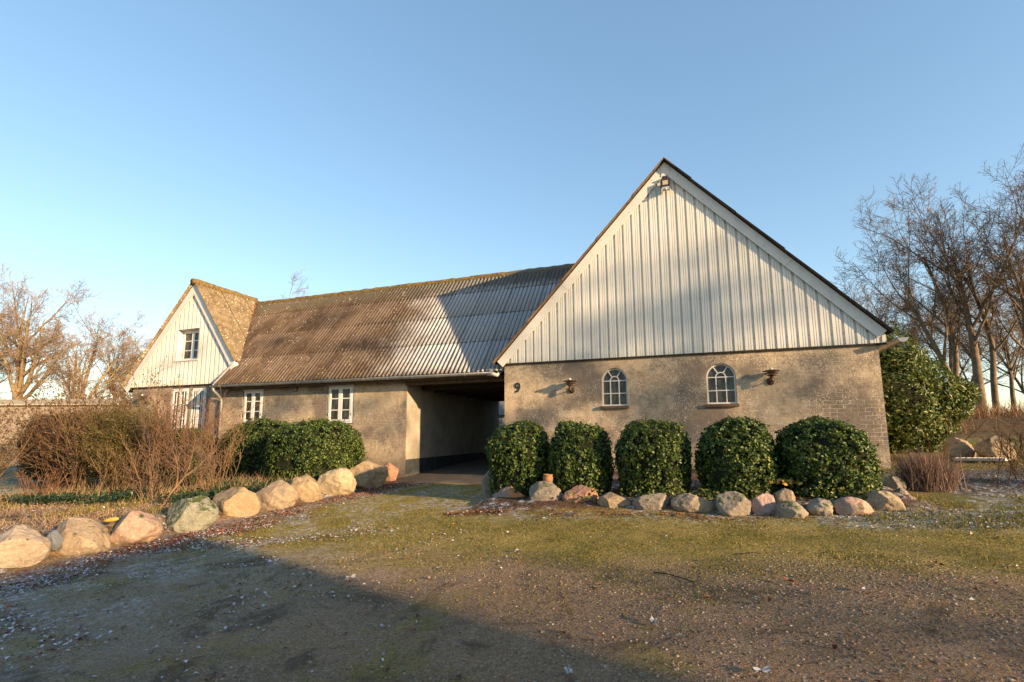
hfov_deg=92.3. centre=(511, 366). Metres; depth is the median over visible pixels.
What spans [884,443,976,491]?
dried lavender
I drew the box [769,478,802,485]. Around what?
orange leaves
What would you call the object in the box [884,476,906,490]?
boulder
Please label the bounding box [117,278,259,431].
wing
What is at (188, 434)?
twig shrub
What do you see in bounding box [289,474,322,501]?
boulder
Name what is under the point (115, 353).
bare tree
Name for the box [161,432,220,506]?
crooked bush
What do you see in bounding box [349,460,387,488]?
boulder
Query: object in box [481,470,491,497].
boulder
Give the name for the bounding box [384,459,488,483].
passage path
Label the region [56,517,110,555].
boulder
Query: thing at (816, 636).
gravel stones
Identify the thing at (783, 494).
boulder
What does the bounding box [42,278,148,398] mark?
bare tree
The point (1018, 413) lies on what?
bank undergrowth
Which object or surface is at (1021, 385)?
bare tree
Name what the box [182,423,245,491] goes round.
twig shrub
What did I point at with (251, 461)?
box bush
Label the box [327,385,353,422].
window
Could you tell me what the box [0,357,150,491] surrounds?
twig shrub
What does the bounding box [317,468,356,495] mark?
boulder
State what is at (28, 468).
hedge
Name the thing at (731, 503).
boulder
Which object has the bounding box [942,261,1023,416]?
bare tree
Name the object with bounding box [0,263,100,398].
bare tree
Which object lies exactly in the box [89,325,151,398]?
bare tree
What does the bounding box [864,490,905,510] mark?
boulder
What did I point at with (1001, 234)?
bare tree
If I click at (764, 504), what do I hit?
boulder
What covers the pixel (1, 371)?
bare tree
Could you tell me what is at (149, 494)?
tall dry stalks
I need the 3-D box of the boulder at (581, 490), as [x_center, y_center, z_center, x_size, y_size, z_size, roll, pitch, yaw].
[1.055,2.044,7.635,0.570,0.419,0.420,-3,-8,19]
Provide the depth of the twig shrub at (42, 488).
11.19 m
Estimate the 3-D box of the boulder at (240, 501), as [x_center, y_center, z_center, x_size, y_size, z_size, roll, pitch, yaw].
[-4.902,2.434,8.752,0.780,0.605,0.595,-6,-9,35]
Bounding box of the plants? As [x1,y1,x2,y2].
[570,484,873,504]
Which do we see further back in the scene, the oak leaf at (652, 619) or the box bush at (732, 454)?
the box bush at (732, 454)
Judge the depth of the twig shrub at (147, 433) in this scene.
12.08 m
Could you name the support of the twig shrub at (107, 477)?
on the ground at (418, 648)
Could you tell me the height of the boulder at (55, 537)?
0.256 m
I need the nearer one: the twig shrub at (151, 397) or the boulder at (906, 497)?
the boulder at (906, 497)
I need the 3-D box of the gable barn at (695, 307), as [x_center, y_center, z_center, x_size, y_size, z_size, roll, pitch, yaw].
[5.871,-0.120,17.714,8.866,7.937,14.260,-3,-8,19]
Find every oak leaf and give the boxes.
[564,666,572,675]
[650,615,656,624]
[753,666,770,672]
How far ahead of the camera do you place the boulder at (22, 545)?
5.75 m
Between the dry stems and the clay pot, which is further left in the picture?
the clay pot
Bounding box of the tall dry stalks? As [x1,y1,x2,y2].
[0,470,321,505]
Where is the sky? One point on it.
(148, 148)
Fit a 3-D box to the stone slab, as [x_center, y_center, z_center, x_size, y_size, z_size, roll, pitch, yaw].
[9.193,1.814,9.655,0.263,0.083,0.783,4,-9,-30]
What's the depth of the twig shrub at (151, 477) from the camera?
10.53 m
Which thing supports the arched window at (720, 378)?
in the gable barn at (695, 307)
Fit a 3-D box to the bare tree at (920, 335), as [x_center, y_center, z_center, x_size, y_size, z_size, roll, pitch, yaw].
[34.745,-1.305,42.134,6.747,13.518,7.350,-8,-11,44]
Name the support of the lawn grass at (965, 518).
on the ground at (418, 648)
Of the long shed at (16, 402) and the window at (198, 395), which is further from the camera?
the long shed at (16, 402)
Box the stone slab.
[952,457,1009,460]
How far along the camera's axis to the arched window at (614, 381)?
11.59 m
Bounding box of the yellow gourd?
[103,517,118,521]
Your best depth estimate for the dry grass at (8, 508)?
8.36 m
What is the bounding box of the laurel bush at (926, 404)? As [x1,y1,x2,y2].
[878,321,987,453]
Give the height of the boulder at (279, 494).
0.640 m
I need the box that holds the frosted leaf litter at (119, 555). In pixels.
[0,468,1023,681]
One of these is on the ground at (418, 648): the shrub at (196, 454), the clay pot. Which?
the shrub at (196, 454)
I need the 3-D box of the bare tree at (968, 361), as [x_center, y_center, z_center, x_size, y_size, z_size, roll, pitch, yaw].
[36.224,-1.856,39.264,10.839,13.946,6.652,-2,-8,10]
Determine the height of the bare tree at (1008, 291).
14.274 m
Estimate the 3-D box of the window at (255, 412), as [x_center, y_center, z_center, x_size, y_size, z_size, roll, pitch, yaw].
[-8.259,1.275,15.730,0.800,1.060,0.104,-3,-8,19]
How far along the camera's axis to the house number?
12.30 m
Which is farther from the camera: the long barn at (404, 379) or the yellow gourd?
the long barn at (404, 379)
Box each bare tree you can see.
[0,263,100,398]
[0,285,77,397]
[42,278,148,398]
[87,308,147,398]
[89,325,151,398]
[277,273,311,298]
[829,171,1023,418]
[842,253,968,371]
[868,183,991,381]
[868,280,964,351]
[882,260,1023,384]
[900,181,1023,417]
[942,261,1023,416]
[953,184,1023,336]
[955,209,1023,349]
[959,143,1023,315]
[959,287,1023,393]
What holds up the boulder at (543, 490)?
on the ground at (418, 648)
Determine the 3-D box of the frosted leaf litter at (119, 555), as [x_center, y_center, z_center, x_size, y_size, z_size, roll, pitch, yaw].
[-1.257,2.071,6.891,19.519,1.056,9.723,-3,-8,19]
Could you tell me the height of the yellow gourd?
0.063 m
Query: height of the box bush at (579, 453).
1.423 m
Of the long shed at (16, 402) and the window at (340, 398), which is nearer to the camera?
the window at (340, 398)
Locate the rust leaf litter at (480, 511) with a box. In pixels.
[0,452,1023,681]
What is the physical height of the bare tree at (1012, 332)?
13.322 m
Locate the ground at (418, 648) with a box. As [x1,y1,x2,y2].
[0,418,1023,681]
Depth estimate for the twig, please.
4.12 m
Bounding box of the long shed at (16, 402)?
[0,399,129,443]
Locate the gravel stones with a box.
[0,522,1023,681]
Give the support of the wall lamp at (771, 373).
attached to the gable barn at (695, 307)
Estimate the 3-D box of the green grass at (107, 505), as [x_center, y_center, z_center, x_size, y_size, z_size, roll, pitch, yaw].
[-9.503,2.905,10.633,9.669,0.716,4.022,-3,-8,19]
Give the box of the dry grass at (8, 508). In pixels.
[0,481,218,533]
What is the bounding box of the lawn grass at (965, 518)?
[859,438,1023,529]
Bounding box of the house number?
[515,382,519,391]
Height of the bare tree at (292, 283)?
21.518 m
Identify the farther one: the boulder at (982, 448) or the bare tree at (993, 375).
the bare tree at (993, 375)
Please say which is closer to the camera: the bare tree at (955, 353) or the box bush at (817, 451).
the box bush at (817, 451)
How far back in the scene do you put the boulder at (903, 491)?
6.62 m
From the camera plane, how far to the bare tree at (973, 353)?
26.94 m
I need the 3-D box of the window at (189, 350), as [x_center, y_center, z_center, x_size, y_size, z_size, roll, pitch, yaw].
[-11.401,-0.747,17.632,1.040,1.130,0.104,-3,-8,19]
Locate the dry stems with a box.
[900,453,969,484]
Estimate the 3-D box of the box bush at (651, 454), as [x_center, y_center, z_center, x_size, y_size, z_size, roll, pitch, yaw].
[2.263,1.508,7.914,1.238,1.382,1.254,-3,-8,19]
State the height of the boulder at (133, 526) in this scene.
0.535 m
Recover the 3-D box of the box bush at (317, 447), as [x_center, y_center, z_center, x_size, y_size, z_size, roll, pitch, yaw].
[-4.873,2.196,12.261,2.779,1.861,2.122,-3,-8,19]
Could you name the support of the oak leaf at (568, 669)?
on the ground at (418, 648)
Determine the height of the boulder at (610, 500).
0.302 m
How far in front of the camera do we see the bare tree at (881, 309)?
40.51 m
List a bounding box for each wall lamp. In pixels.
[563,378,575,392]
[762,368,779,384]
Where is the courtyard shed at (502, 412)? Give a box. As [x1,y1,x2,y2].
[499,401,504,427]
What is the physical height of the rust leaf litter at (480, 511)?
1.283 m
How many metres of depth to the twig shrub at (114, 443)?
12.54 m
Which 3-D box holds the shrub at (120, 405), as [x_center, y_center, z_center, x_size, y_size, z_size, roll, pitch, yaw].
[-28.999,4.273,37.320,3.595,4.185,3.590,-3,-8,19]
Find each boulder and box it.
[0,524,50,567]
[46,530,63,550]
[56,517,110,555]
[110,510,162,544]
[166,495,218,532]
[212,486,260,516]
[256,479,298,509]
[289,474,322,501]
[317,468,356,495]
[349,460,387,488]
[383,463,398,480]
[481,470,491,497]
[492,485,524,496]
[529,481,562,500]
[562,485,597,501]
[597,492,630,507]
[632,493,669,509]
[671,493,714,512]
[716,491,750,516]
[751,493,775,515]
[774,488,795,503]
[774,500,808,518]
[806,498,832,515]
[832,497,873,515]
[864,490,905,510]
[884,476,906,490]
[894,487,909,494]
[899,495,915,499]
[943,437,975,458]
[974,435,1016,459]
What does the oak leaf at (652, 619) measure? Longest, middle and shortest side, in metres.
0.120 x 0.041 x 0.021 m
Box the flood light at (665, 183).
[660,175,669,190]
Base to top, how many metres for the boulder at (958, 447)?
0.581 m
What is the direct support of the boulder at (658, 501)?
on the ground at (418, 648)
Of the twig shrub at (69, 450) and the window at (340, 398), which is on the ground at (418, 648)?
the twig shrub at (69, 450)
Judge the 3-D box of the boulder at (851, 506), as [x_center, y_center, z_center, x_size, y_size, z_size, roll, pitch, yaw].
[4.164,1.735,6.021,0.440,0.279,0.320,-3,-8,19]
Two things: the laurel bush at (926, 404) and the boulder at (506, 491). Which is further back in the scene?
the laurel bush at (926, 404)
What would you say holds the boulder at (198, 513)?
on the ground at (418, 648)
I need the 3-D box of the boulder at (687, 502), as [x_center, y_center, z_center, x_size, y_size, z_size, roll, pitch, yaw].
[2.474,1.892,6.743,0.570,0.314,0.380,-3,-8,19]
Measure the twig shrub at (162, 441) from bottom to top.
2.823 m
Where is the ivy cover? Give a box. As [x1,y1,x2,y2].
[0,475,317,506]
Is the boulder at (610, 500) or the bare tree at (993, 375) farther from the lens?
the bare tree at (993, 375)
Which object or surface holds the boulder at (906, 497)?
on the ground at (418, 648)
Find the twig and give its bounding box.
[653,571,701,581]
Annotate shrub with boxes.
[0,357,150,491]
[0,391,68,480]
[7,372,139,492]
[14,468,75,495]
[57,387,186,486]
[66,397,192,490]
[80,440,164,490]
[101,397,131,415]
[113,355,206,485]
[113,430,194,499]
[115,394,216,489]
[129,379,266,491]
[137,427,223,486]
[140,381,248,491]
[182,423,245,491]
[980,419,1023,486]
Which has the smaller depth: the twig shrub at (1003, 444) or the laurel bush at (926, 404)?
the twig shrub at (1003, 444)
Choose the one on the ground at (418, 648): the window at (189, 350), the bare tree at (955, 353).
the bare tree at (955, 353)
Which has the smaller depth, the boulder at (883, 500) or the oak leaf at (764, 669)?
the oak leaf at (764, 669)
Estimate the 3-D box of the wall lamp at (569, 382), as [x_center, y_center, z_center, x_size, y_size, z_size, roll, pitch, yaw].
[1.383,0.451,11.704,0.330,0.350,0.347,-3,-8,19]
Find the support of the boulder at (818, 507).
on the ground at (418, 648)
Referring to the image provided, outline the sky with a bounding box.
[0,0,1023,415]
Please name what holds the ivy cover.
on the ground at (418, 648)
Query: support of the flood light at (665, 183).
attached to the gable barn at (695, 307)
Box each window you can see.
[170,388,189,429]
[182,330,198,359]
[189,388,206,431]
[242,390,263,421]
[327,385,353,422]
[600,368,628,408]
[706,364,738,406]
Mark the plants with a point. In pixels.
(864, 490)
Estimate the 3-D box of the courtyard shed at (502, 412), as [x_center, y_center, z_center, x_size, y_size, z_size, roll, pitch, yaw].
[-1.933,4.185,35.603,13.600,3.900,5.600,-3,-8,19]
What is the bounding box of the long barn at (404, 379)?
[208,263,574,479]
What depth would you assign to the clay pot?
7.95 m
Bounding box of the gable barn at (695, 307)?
[489,157,908,470]
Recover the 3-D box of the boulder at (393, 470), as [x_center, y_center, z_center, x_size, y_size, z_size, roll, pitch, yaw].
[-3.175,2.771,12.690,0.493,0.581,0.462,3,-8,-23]
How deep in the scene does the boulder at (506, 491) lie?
8.27 m
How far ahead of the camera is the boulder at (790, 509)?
6.04 m
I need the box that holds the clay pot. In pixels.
[543,474,552,481]
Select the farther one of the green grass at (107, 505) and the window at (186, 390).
the window at (186, 390)
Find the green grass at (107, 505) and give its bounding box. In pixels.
[0,486,258,517]
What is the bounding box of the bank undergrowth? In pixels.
[949,397,1023,432]
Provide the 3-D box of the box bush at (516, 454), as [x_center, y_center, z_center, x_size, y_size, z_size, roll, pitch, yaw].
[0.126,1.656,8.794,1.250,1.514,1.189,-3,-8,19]
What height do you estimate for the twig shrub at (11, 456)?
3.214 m
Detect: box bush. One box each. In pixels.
[218,415,289,482]
[260,417,367,480]
[484,417,549,496]
[545,419,615,494]
[614,417,693,496]
[690,414,780,498]
[774,415,884,497]
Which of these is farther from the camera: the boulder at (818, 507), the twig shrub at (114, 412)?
the twig shrub at (114, 412)
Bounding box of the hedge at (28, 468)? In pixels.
[9,412,115,482]

